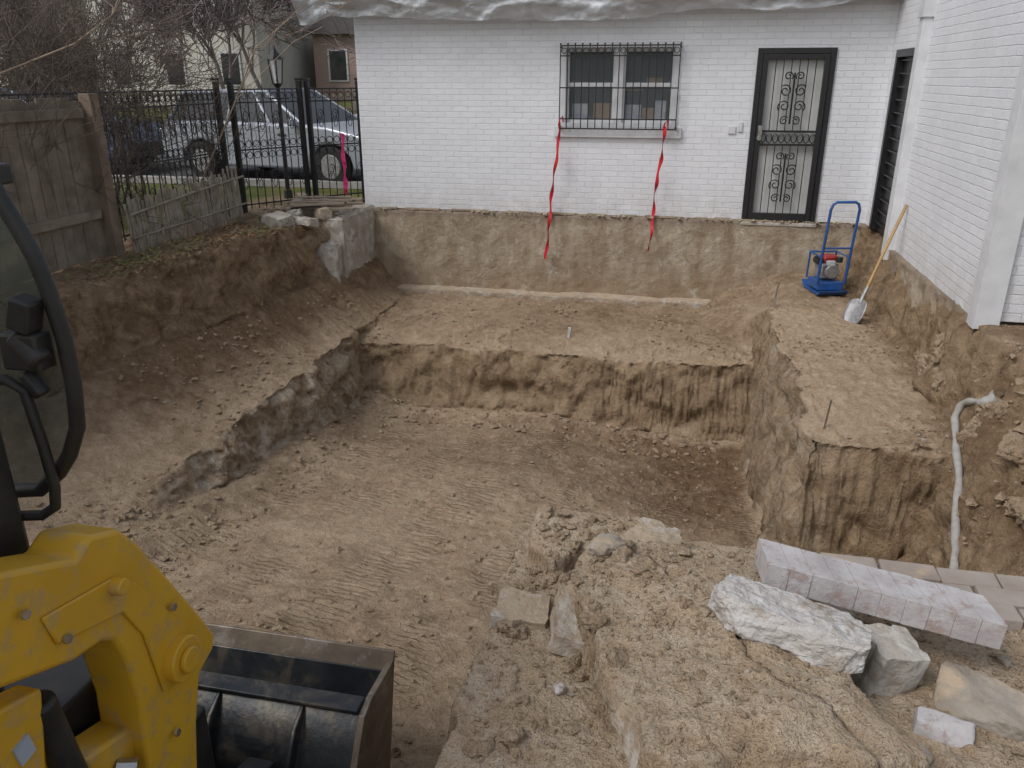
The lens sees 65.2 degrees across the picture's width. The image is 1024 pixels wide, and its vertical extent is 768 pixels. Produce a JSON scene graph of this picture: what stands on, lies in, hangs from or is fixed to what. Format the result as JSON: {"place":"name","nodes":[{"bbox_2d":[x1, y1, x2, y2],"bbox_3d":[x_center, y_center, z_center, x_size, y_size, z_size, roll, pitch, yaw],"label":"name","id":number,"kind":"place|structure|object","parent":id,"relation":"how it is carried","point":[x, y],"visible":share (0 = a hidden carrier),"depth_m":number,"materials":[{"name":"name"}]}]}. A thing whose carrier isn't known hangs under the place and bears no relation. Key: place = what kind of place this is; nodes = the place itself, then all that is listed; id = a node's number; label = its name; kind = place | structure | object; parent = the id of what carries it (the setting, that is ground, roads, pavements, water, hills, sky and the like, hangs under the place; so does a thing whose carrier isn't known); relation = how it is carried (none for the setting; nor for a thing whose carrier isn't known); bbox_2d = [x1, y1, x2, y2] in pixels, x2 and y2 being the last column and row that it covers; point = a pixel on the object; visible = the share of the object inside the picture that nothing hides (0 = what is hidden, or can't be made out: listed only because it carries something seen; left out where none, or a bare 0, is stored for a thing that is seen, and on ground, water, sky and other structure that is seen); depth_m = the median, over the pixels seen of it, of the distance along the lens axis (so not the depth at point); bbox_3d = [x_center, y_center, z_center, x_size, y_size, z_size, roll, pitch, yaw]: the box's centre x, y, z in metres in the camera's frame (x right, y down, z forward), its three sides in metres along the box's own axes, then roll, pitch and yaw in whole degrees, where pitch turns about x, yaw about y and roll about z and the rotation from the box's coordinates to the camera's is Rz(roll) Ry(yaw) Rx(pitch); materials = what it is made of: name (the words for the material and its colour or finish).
{"place":"outdoors","nodes":[
{"label":"outdoors","id":0,"kind":"place"},
{"bbox_2d":[111,154,360,180],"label":"street","id":1,"kind":"structure","parent":0,"point":[251,170],"depth_m":15.56,"materials":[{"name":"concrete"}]},
{"bbox_2d":[0,87,164,166],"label":"parked car","id":2,"kind":"object","parent":1,"relation":"on","point":[139,146],"visible":0.03,"depth_m":15.34,"materials":[{"name":"blue paint"}]},
{"bbox_2d":[112,175,361,189],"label":"kerb","id":3,"kind":"structure","parent":1,"relation":"on","point":[282,183],"depth_m":13.60,"materials":[{"name":"concrete"}]},
{"bbox_2d":[162,88,360,181],"bbox_3d":[-3.941,-4.535,14.489,4.650,1.548,2.120,9,23,22],"label":"parked car","id":4,"kind":"object","parent":1,"relation":"on","point":[270,134],"visible":0.36,"depth_m":13.76,"materials":[{"name":"silver metal"}]},
{"bbox_2d":[0,101,1023,767],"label":"ground","id":5,"kind":"structure","parent":0,"point":[794,483],"depth_m":6.66,"materials":[{"name":"soil"}]},
{"bbox_2d":[0,0,92,91],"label":"walls","id":6,"kind":"structure","parent":5,"relation":"on","point":[78,1],"depth_m":42.82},
{"bbox_2d":[0,0,99,101],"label":"bare shrub","id":7,"kind":"object","parent":5,"relation":"on","point":[1,77],"visible":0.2,"depth_m":9.18,"materials":[{"name":"brown plant"}]},
{"bbox_2d":[0,93,125,287],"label":"wooden fence","id":8,"kind":"object","parent":5,"relation":"on","point":[79,224],"visible":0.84,"depth_m":7.54,"materials":[{"name":"brown wood"}]},
{"bbox_2d":[0,0,157,90],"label":"bare tree","id":9,"kind":"object","parent":5,"relation":"on","point":[21,25],"visible":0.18,"depth_m":23.71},
{"bbox_2d":[0,2,191,201],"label":"bare shrub","id":10,"kind":"object","parent":5,"relation":"on","point":[62,18],"visible":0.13,"depth_m":10.94,"materials":[{"name":"brown plant"}]},
{"bbox_2d":[1,0,196,91],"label":"bare tree","id":11,"kind":"object","parent":5,"relation":"on","point":[133,38],"visible":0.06,"depth_m":30.92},
{"bbox_2d":[0,0,219,246],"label":"bare shrub","id":12,"kind":"object","parent":5,"relation":"on","point":[25,26],"visible":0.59,"depth_m":8.42,"materials":[{"name":"brown plant"}]},
{"bbox_2d":[0,0,224,194],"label":"bare shrub","id":13,"kind":"object","parent":5,"relation":"on","point":[58,76],"visible":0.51,"depth_m":9.18,"materials":[{"name":"brown plant"}]},
{"bbox_2d":[0,0,281,220],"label":"bare shrub","id":14,"kind":"object","parent":5,"relation":"on","point":[129,40],"visible":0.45,"depth_m":9.88,"materials":[{"name":"brown plant"}]},
{"bbox_2d":[0,204,294,329],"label":"leaf litter","id":15,"kind":"object","parent":5,"relation":"on","point":[210,240],"visible":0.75,"depth_m":8.66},
{"bbox_2d":[0,49,299,239],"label":"dead vines","id":16,"kind":"object","parent":5,"relation":"on","point":[116,121],"visible":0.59,"depth_m":8.67,"materials":[{"name":"brown plant"}]},
{"bbox_2d":[0,0,350,203],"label":"bare tree","id":17,"kind":"object","parent":5,"relation":"on","point":[50,53],"visible":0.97,"depth_m":9.63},
{"bbox_2d":[63,211,287,295],"bbox_3d":[-3.417,-1.479,8.883,0.886,0.382,3.396,4,21,11],"label":"ivy","id":18,"kind":"object","parent":5,"relation":"on","point":[147,254],"visible":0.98,"depth_m":8.24,"materials":[{"name":"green plant"}]},
{"bbox_2d":[0,78,364,241],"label":"iron fence","id":19,"kind":"object","parent":5,"relation":"on","point":[222,148],"visible":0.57,"depth_m":10.44,"materials":[{"name":"metal"}]},
{"bbox_2d":[340,133,347,193],"bbox_3d":[-2.412,-3.167,11.530,0.078,0.850,0.037,-16,26,-35],"label":"pink flagging tape","id":20,"kind":"object","parent":19,"relation":"hanging from","point":[345,183],"visible":1,"depth_m":11.52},
{"bbox_2d":[123,166,246,253],"bbox_3d":[-3.716,-2.080,9.281,0.070,0.693,2.338,4,21,11],"label":"lath fence","id":21,"kind":"object","parent":5,"relation":"on","point":[154,234],"visible":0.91,"depth_m":9.14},
{"bbox_2d":[106,0,264,88],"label":"bare tree","id":22,"kind":"object","parent":5,"relation":"on","point":[206,12],"visible":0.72,"depth_m":21.10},
{"bbox_2d":[0,163,394,767],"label":"skid steer loader","id":23,"kind":"object","parent":5,"relation":"on","point":[116,651],"visible":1,"depth_m":1.93,"materials":[{"name":"yellow paint"}]},
{"bbox_2d":[84,0,324,104],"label":"walls","id":24,"kind":"structure","parent":5,"relation":"on","point":[297,63],"depth_m":39.44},
{"bbox_2d":[100,0,243,85],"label":"window trim","id":25,"kind":"structure","parent":24,"relation":"attached to","point":[239,61],"depth_m":38.83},
{"bbox_2d":[103,0,240,84],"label":"windows","id":26,"kind":"structure","parent":25,"relation":"attached to","point":[236,72],"depth_m":38.87,"materials":[{"name":"grey glass"}]},
{"bbox_2d":[109,0,310,87],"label":"bare tree","id":27,"kind":"object","parent":5,"relation":"on","point":[252,16],"visible":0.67,"depth_m":27.40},
{"bbox_2d":[68,89,356,120],"bbox_3d":[-26.502,-9.494,27.664,56.000,1.400,0.160,4,21,11],"label":"rail fence","id":28,"kind":"object","parent":5,"relation":"on","point":[354,102],"visible":0.07,"depth_m":23.20,"materials":[{"name":"brown metal"}]},
{"bbox_2d":[107,0,319,77],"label":"bare tree","id":29,"kind":"object","parent":5,"relation":"on","point":[276,7],"visible":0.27,"depth_m":33.85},
{"bbox_2d":[264,211,294,229],"bbox_3d":[-2.922,-2.030,10.075,0.326,0.235,0.251,20,38,31],"label":"rubble stone","id":30,"kind":"object","parent":5,"relation":"on","point":[277,218],"visible":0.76,"depth_m":9.98,"materials":[{"name":"stone"}]},
{"bbox_2d":[267,45,292,198],"bbox_3d":[-3.457,-3.897,11.994,0.270,2.180,0.245,-13,25,-31],"label":"street lamp","id":31,"kind":"object","parent":5,"relation":"on","point":[276,70],"visible":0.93,"depth_m":11.74,"materials":[{"name":"black metal"}]},
{"bbox_2d":[287,208,303,218],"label":"rubble stone","id":32,"kind":"object","parent":5,"relation":"on","point":[297,212],"visible":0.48,"depth_m":10.37,"materials":[{"name":"stone"}]},
{"bbox_2d":[295,216,318,228],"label":"rubble stone","id":33,"kind":"object","parent":5,"relation":"on","point":[309,222],"visible":1,"depth_m":10.07,"materials":[{"name":"stone"}]},
{"bbox_2d":[312,207,332,219],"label":"rubble stone","id":34,"kind":"object","parent":5,"relation":"on","point":[322,213],"visible":0.93,"depth_m":10.45,"materials":[{"name":"stone"}]},
{"bbox_2d":[316,241,343,282],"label":"broken concrete wall","id":35,"kind":"structure","parent":5,"relation":"on","point":[330,253],"depth_m":10.43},
{"bbox_2d":[312,34,356,99],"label":"walls","id":36,"kind":"structure","parent":5,"relation":"on","point":[321,70],"depth_m":41.73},
{"bbox_2d":[327,49,349,81],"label":"window trim","id":37,"kind":"structure","parent":36,"relation":"attached to","point":[347,67],"depth_m":41.66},
{"bbox_2d":[329,51,346,79],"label":"windows","id":38,"kind":"structure","parent":37,"relation":"attached to","point":[337,60],"depth_m":41.61,"materials":[{"name":"grey glass"}]},
{"bbox_2d":[303,1,411,34],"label":"roof","id":39,"kind":"structure","parent":36,"relation":"on","point":[326,24],"depth_m":40.63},
{"bbox_2d":[323,204,375,278],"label":"broken concrete wall","id":40,"kind":"structure","parent":5,"relation":"on","point":[351,232],"depth_m":10.85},
{"bbox_2d":[318,0,413,113],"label":"bare tree","id":41,"kind":"object","parent":5,"relation":"on","point":[348,31],"visible":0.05,"depth_m":29.61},
{"bbox_2d":[464,738,494,758],"bbox_3d":[-0.091,1.016,2.227,0.088,0.043,0.069,1,21,2],"label":"dirt lump","id":42,"kind":"object","parent":5,"relation":"on","point":[478,749],"visible":0.98,"depth_m":2.21,"materials":[{"name":"soil"}]},
{"bbox_2d":[497,622,510,632],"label":"dirt lump","id":43,"kind":"object","parent":5,"relation":"on","point":[502,627],"visible":0.6,"depth_m":2.69,"materials":[{"name":"soil"}]},
{"bbox_2d":[3,218,1023,767],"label":"soil clods","id":44,"kind":"object","parent":5,"relation":"on","point":[645,572],"visible":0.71,"depth_m":4.55,"materials":[{"name":"soil"}]},
{"bbox_2d":[499,724,527,748],"bbox_3d":[0.004,0.994,2.246,0.052,0.054,0.083,16,26,36],"label":"dirt lump","id":45,"kind":"object","parent":5,"relation":"on","point":[513,735],"visible":0.99,"depth_m":2.23,"materials":[{"name":"soil"}]},
{"bbox_2d":[505,625,527,639],"bbox_3d":[0.014,0.839,2.685,0.081,0.062,0.051,1,21,3],"label":"dirt lump","id":46,"kind":"object","parent":5,"relation":"on","point":[520,632],"visible":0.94,"depth_m":2.66,"materials":[{"name":"soil"}]},
{"bbox_2d":[488,587,551,630],"bbox_3d":[0.032,0.791,2.784,0.209,0.066,0.195,5,21,5],"label":"broken concrete slab","id":47,"kind":"object","parent":5,"relation":"on","point":[515,607],"depth_m":2.74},
{"bbox_2d":[397,284,710,308],"bbox_3d":[0.405,-1.179,11.325,5.020,0.284,0.321,4,21,11],"label":"footing","id":48,"kind":"object","parent":5,"relation":"on","point":[635,300],"visible":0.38,"depth_m":11.15,"materials":[{"name":"concrete"}]},
{"bbox_2d":[553,683,565,694],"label":"stone","id":49,"kind":"object","parent":5,"relation":"on","point":[559,688],"visible":1,"depth_m":2.41,"materials":[{"name":"white stone"}]},
{"bbox_2d":[547,584,584,656],"bbox_3d":[0.200,0.779,2.684,0.137,0.074,0.325,15,26,1],"label":"broken concrete slab","id":50,"kind":"object","parent":5,"relation":"on","point":[566,639],"depth_m":2.60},
{"bbox_2d":[559,651,581,673],"bbox_3d":[0.195,0.887,2.526,0.103,0.062,0.053,-16,26,-35],"label":"dirt lump","id":51,"kind":"object","parent":5,"relation":"on","point":[572,664],"visible":0.89,"depth_m":2.51,"materials":[{"name":"soil"}]},
{"bbox_2d":[568,540,582,554],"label":"dirt lump","id":52,"kind":"object","parent":5,"relation":"on","point":[575,545],"visible":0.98,"depth_m":3.03,"materials":[{"name":"soil"}]},
{"bbox_2d":[571,665,589,682],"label":"dirt lump","id":53,"kind":"object","parent":5,"relation":"on","point":[581,674],"visible":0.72,"depth_m":2.47,"materials":[{"name":"soil"}]},
{"bbox_2d":[578,687,597,714],"bbox_3d":[0.239,0.939,2.377,0.059,0.054,0.102,-11,24,-26],"label":"dirt lump","id":54,"kind":"object","parent":5,"relation":"on","point":[587,698],"visible":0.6,"depth_m":2.36,"materials":[{"name":"soil"}]},
{"bbox_2d":[579,608,606,632],"bbox_3d":[0.258,0.739,2.501,0.071,0.056,0.078,-16,26,-36],"label":"dirt lump","id":55,"kind":"object","parent":5,"relation":"on","point":[592,620],"visible":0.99,"depth_m":2.48,"materials":[{"name":"soil"}]},
{"bbox_2d":[585,533,626,556],"bbox_3d":[0.341,0.588,2.889,0.148,0.088,0.121,-4,21,-10],"label":"stone","id":56,"kind":"object","parent":5,"relation":"on","point":[603,544],"visible":0.83,"depth_m":2.85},
{"bbox_2d":[607,647,628,667],"bbox_3d":[0.319,0.806,2.341,0.068,0.057,0.088,18,28,40],"label":"dirt lump","id":57,"kind":"object","parent":5,"relation":"on","point":[617,657],"visible":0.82,"depth_m":2.33,"materials":[{"name":"soil"}]},
{"bbox_2d":[373,207,868,298],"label":"foundation wall","id":58,"kind":"structure","parent":5,"relation":"on","point":[695,258],"depth_m":11.01,"materials":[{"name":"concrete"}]},
{"bbox_2d":[377,207,730,219],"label":"wood scraps","id":59,"kind":"object","parent":58,"relation":"on","point":[529,212],"visible":1,"depth_m":10.93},
{"bbox_2d":[380,207,859,225],"bbox_3d":[1.196,-2.279,10.823,6.612,0.059,0.180,4,21,11],"label":"mortar rubble","id":60,"kind":"object","parent":58,"relation":"on","point":[623,216],"visible":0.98,"depth_m":10.64,"materials":[{"name":"concrete"}]},
{"bbox_2d":[740,222,816,227],"bbox_3d":[3.460,-2.084,10.415,0.945,0.046,0.120,4,21,11],"label":"door sill","id":61,"kind":"structure","parent":58,"relation":"on","point":[799,224],"depth_m":10.36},
{"bbox_2d":[611,546,632,563],"bbox_3d":[0.390,0.610,2.822,0.064,0.058,0.081,18,27,38],"label":"dirt lump","id":62,"kind":"object","parent":5,"relation":"on","point":[621,554],"visible":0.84,"depth_m":2.81,"materials":[{"name":"soil"}]},
{"bbox_2d":[610,700,641,767],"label":"broken concrete slab","id":63,"kind":"object","parent":5,"relation":"on","point":[624,721],"depth_m":2.13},
{"bbox_2d":[619,517,681,548],"bbox_3d":[0.535,0.607,3.063,0.241,0.091,0.203,17,31,19],"label":"broken concrete slab","id":64,"kind":"object","parent":5,"relation":"on","point":[644,529],"depth_m":3.05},
{"bbox_2d":[353,0,1023,322],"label":"brick walls","id":65,"kind":"structure","parent":5,"relation":"on","point":[458,114],"depth_m":10.19,"materials":[{"name":"brick"}]},
{"bbox_2d":[315,0,755,13],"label":"eave board","id":66,"kind":"object","parent":65,"relation":"on","point":[345,7],"visible":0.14,"depth_m":10.39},
{"bbox_2d":[291,0,853,24],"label":"plastic sheeting","id":67,"kind":"object","parent":65,"relation":"attached to","point":[545,10],"visible":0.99,"depth_m":9.81,"materials":[{"name":"white"}]},
{"bbox_2d":[554,41,682,138],"bbox_3d":[1.380,-3.788,10.316,1.650,1.160,0.170,4,21,11],"label":"window frame","id":68,"kind":"object","parent":65,"relation":"attached to","point":[627,124],"visible":0.73,"depth_m":10.33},
{"bbox_2d":[544,116,563,259],"bbox_3d":[0.559,-2.617,10.755,0.248,1.878,0.113,-5,21,-12],"label":"red strap","id":69,"kind":"object","parent":68,"relation":"attached to","point":[552,191],"visible":1,"depth_m":10.77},
{"bbox_2d":[647,120,668,250],"bbox_3d":[1.890,-2.582,10.468,0.224,1.658,0.109,-8,23,-21],"label":"red strap","id":70,"kind":"object","parent":68,"relation":"attached to","point":[664,129],"visible":1,"depth_m":10.44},
{"bbox_2d":[558,42,681,130],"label":"window bars","id":71,"kind":"object","parent":65,"relation":"attached to","point":[618,87],"depth_m":10.15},
{"bbox_2d":[569,51,672,118],"bbox_3d":[1.494,-3.902,10.848,1.570,1.370,0.670,4,21,11],"label":"room interior","id":72,"kind":"object","parent":65,"relation":"attached to","point":[637,75],"depth_m":11.07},
{"bbox_2d":[593,78,662,118],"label":"cardboard boxes","id":73,"kind":"object","parent":65,"relation":"on","point":[650,111],"visible":0.5,"depth_m":10.53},
{"bbox_2d":[728,122,742,133],"bbox_3d":[2.833,-3.248,10.143,0.170,0.145,0.020,4,21,11],"label":"outlet cover","id":74,"kind":"object","parent":65,"relation":"attached to","point":[731,129],"visible":1,"depth_m":10.14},
{"bbox_2d":[741,47,837,222],"bbox_3d":[3.469,-3.108,10.091,0.915,2.090,0.150,4,21,11],"label":"security door frame","id":75,"kind":"object","parent":65,"relation":"attached to","point":[820,132],"visible":0.99,"depth_m":9.99,"materials":[{"name":"black metal"}]},
{"bbox_2d":[759,59,817,213],"bbox_3d":[3.455,-3.081,10.034,0.677,1.880,0.028,4,21,11],"label":"door scrollwork","id":76,"kind":"object","parent":75,"relation":"attached to","point":[780,101],"depth_m":10.01,"materials":[{"name":"black metal"}]},
{"bbox_2d":[747,53,830,213],"bbox_3d":[3.474,-3.091,10.123,0.785,2.015,0.040,4,21,11],"label":"door leaf","id":77,"kind":"object","parent":75,"relation":"attached to","point":[773,126],"visible":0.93,"depth_m":10.08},
{"bbox_2d":[868,47,914,229],"bbox_3d":[4.354,-2.713,9.104,0.080,2.040,0.940,4,21,11],"label":"side door grille","id":78,"kind":"object","parent":65,"relation":"attached to","point":[901,54],"visible":0.59,"depth_m":9.40,"materials":[{"name":"black metal"}]},
{"bbox_2d":[877,56,913,234],"bbox_3d":[4.408,-2.690,9.101,0.030,2.000,0.900,4,21,11],"label":"side door leaf","id":79,"kind":"object","parent":65,"relation":"attached to","point":[896,133],"visible":0.21,"depth_m":9.26,"materials":[{"name":"black metal"}]},
{"bbox_2d":[881,0,1023,328],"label":"pilaster","id":80,"kind":"object","parent":65,"relation":"attached to","point":[998,250],"visible":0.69,"depth_m":6.00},
{"bbox_2d":[708,574,872,673],"bbox_3d":[0.833,0.718,2.422,0.470,0.132,0.226,15,18,21],"label":"rock","id":81,"kind":"object","parent":5,"relation":"on","point":[800,627],"visible":0.99,"depth_m":2.35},
{"bbox_2d":[802,201,860,294],"bbox_3d":[3.758,-1.641,9.440,0.362,1.101,0.566,-1,21,-2],"label":"plate compactor","id":82,"kind":"object","parent":5,"relation":"on","point":[824,281],"visible":1,"depth_m":9.42,"materials":[{"name":"blue paint"}]},
{"bbox_2d":[818,602,857,618],"bbox_3d":[1.067,0.810,2.715,0.169,0.117,0.131,1,18,-30],"label":"concrete block piece","id":83,"kind":"object","parent":5,"relation":"on","point":[845,610],"visible":0.07,"depth_m":2.72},
{"bbox_2d":[843,204,907,323],"bbox_3d":[3.812,-1.208,8.270,0.608,1.226,0.239,-6,22,-16],"label":"shovel","id":84,"kind":"object","parent":5,"relation":"on","point":[854,310],"visible":0.8,"depth_m":8.33,"materials":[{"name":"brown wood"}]},
{"bbox_2d":[850,623,930,698],"bbox_3d":[1.148,0.864,2.471,0.175,0.200,0.170,3,28,-16],"label":"concrete block piece","id":85,"kind":"object","parent":5,"relation":"on","point":[897,660],"visible":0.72,"depth_m":2.40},
{"bbox_2d":[815,552,1023,631],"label":"brick pavers","id":86,"kind":"object","parent":5,"relation":"on","point":[1003,595],"visible":0.23,"depth_m":2.90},
{"bbox_2d":[754,538,1007,649],"bbox_3d":[1.157,0.665,2.577,0.736,0.089,0.159,12,21,18],"label":"painted brick chunk","id":87,"kind":"object","parent":86,"relation":"on","point":[958,614],"visible":0.97,"depth_m":2.53,"materials":[{"name":"brick"}]},
{"bbox_2d":[913,739,933,765],"bbox_3d":[1.091,1.017,2.178,0.106,0.054,0.075,1,18,-30],"label":"brick piece","id":88,"kind":"object","parent":5,"relation":"on","point":[927,752],"visible":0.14,"depth_m":2.17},
{"bbox_2d":[916,356,933,375],"bbox_3d":[3.554,-0.137,6.825,0.168,0.124,0.242,9,34,1],"label":"bank stone","id":89,"kind":"object","parent":5,"relation":"on","point":[924,365],"visible":0.47,"depth_m":6.82,"materials":[{"name":"stone"}]},
{"bbox_2d":[883,250,973,331],"bbox_3d":[3.862,-0.758,7.535,0.163,0.515,2.900,4,21,11],"label":"side foundation","id":90,"kind":"object","parent":5,"relation":"on","point":[922,288],"visible":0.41,"depth_m":7.53,"materials":[{"name":"concrete"}]},
{"bbox_2d":[929,346,944,363],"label":"bank stone","id":91,"kind":"object","parent":5,"relation":"on","point":[937,355],"visible":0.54,"depth_m":6.43,"materials":[{"name":"stone"}]},
{"bbox_2d":[930,332,944,351],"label":"bank stone","id":92,"kind":"object","parent":5,"relation":"on","point":[939,339],"visible":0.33,"depth_m":6.63,"materials":[{"name":"stone"}]},
{"bbox_2d":[931,367,945,386],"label":"bank stone","id":93,"kind":"object","parent":5,"relation":"on","point":[936,375],"visible":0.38,"depth_m":6.34,"materials":[{"name":"stone"}]},
{"bbox_2d":[931,378,945,390],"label":"bank stone","id":94,"kind":"object","parent":5,"relation":"on","point":[936,385],"visible":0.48,"depth_m":6.27,"materials":[{"name":"stone"}]},
{"bbox_2d":[913,706,974,747],"bbox_3d":[1.224,0.976,2.264,0.154,0.058,0.073,13,24,23],"label":"brick piece","id":95,"kind":"object","parent":5,"relation":"on","point":[942,727],"visible":0.98,"depth_m":2.25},
{"bbox_2d":[956,428,977,446],"bbox_3d":[3.275,0.406,5.686,0.196,0.160,0.184,7,8,-22],"label":"bank stone","id":96,"kind":"object","parent":5,"relation":"on","point":[962,435],"visible":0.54,"depth_m":5.67,"materials":[{"name":"stone"}]},
{"bbox_2d":[964,415,981,431],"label":"bank stone","id":97,"kind":"object","parent":5,"relation":"on","point":[974,423],"visible":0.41,"depth_m":5.71,"materials":[{"name":"stone"}]},
{"bbox_2d":[949,390,997,568],"bbox_3d":[3.061,0.834,5.297,0.266,1.222,1.932,9,23,22],"label":"conduit","id":98,"kind":"object","parent":5,"relation":"on","point":[958,487],"visible":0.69,"depth_m":5.48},
{"bbox_2d":[932,660,1023,741],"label":"stone","id":99,"kind":"object","parent":5,"relation":"on","point":[982,701],"visible":0.97,"depth_m":2.33,"materials":[{"name":"tan sandstone"}]},
{"bbox_2d":[976,396,1001,419],"bbox_3d":[3.439,0.200,5.700,0.232,0.237,0.186,0,4,-13],"label":"bank stone","id":100,"kind":"object","parent":5,"relation":"on","point":[987,410],"visible":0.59,"depth_m":5.65,"materials":[{"name":"stone"}]},
{"bbox_2d":[993,400,1009,418],"bbox_3d":[3.446,0.203,5.617,0.174,0.192,0.142,-15,20,-7],"label":"bank stone","id":101,"kind":"object","parent":5,"relation":"on","point":[999,412],"visible":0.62,"depth_m":5.58,"materials":[{"name":"stone"}]},
{"bbox_2d":[997,655,1011,668],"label":"stone","id":102,"kind":"object","parent":5,"relation":"on","point":[1005,662],"visible":1,"depth_m":2.52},
{"bbox_2d":[995,431,1023,464],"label":"bank stone","id":103,"kind":"object","parent":5,"relation":"on","point":[1011,446],"visible":1,"depth_m":4.99,"materials":[{"name":"stone"}]},
{"bbox_2d":[1003,496,1023,528],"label":"bank stone","id":104,"kind":"object","parent":5,"relation":"on","point":[1014,506],"visible":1,"depth_m":4.76,"materials":[{"name":"stone"}]},
{"bbox_2d":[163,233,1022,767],"bbox_3d":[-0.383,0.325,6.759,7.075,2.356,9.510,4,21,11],"label":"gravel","id":105,"kind":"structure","parent":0,"point":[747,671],"depth_m":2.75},
{"bbox_2d":[572,101,665,118],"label":"window items","id":106,"kind":"object","parent":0,"point":[635,111],"depth_m":10.49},
{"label":"rubble stone","id":107,"kind":"object","parent":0,"visible":0},
{"bbox_2d":[286,195,362,209],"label":"scrap boards","id":108,"kind":"object","parent":107,"relation":"on","point":[318,202],"visible":0.99,"depth_m":10.54,"materials":[{"name":"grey wood"}]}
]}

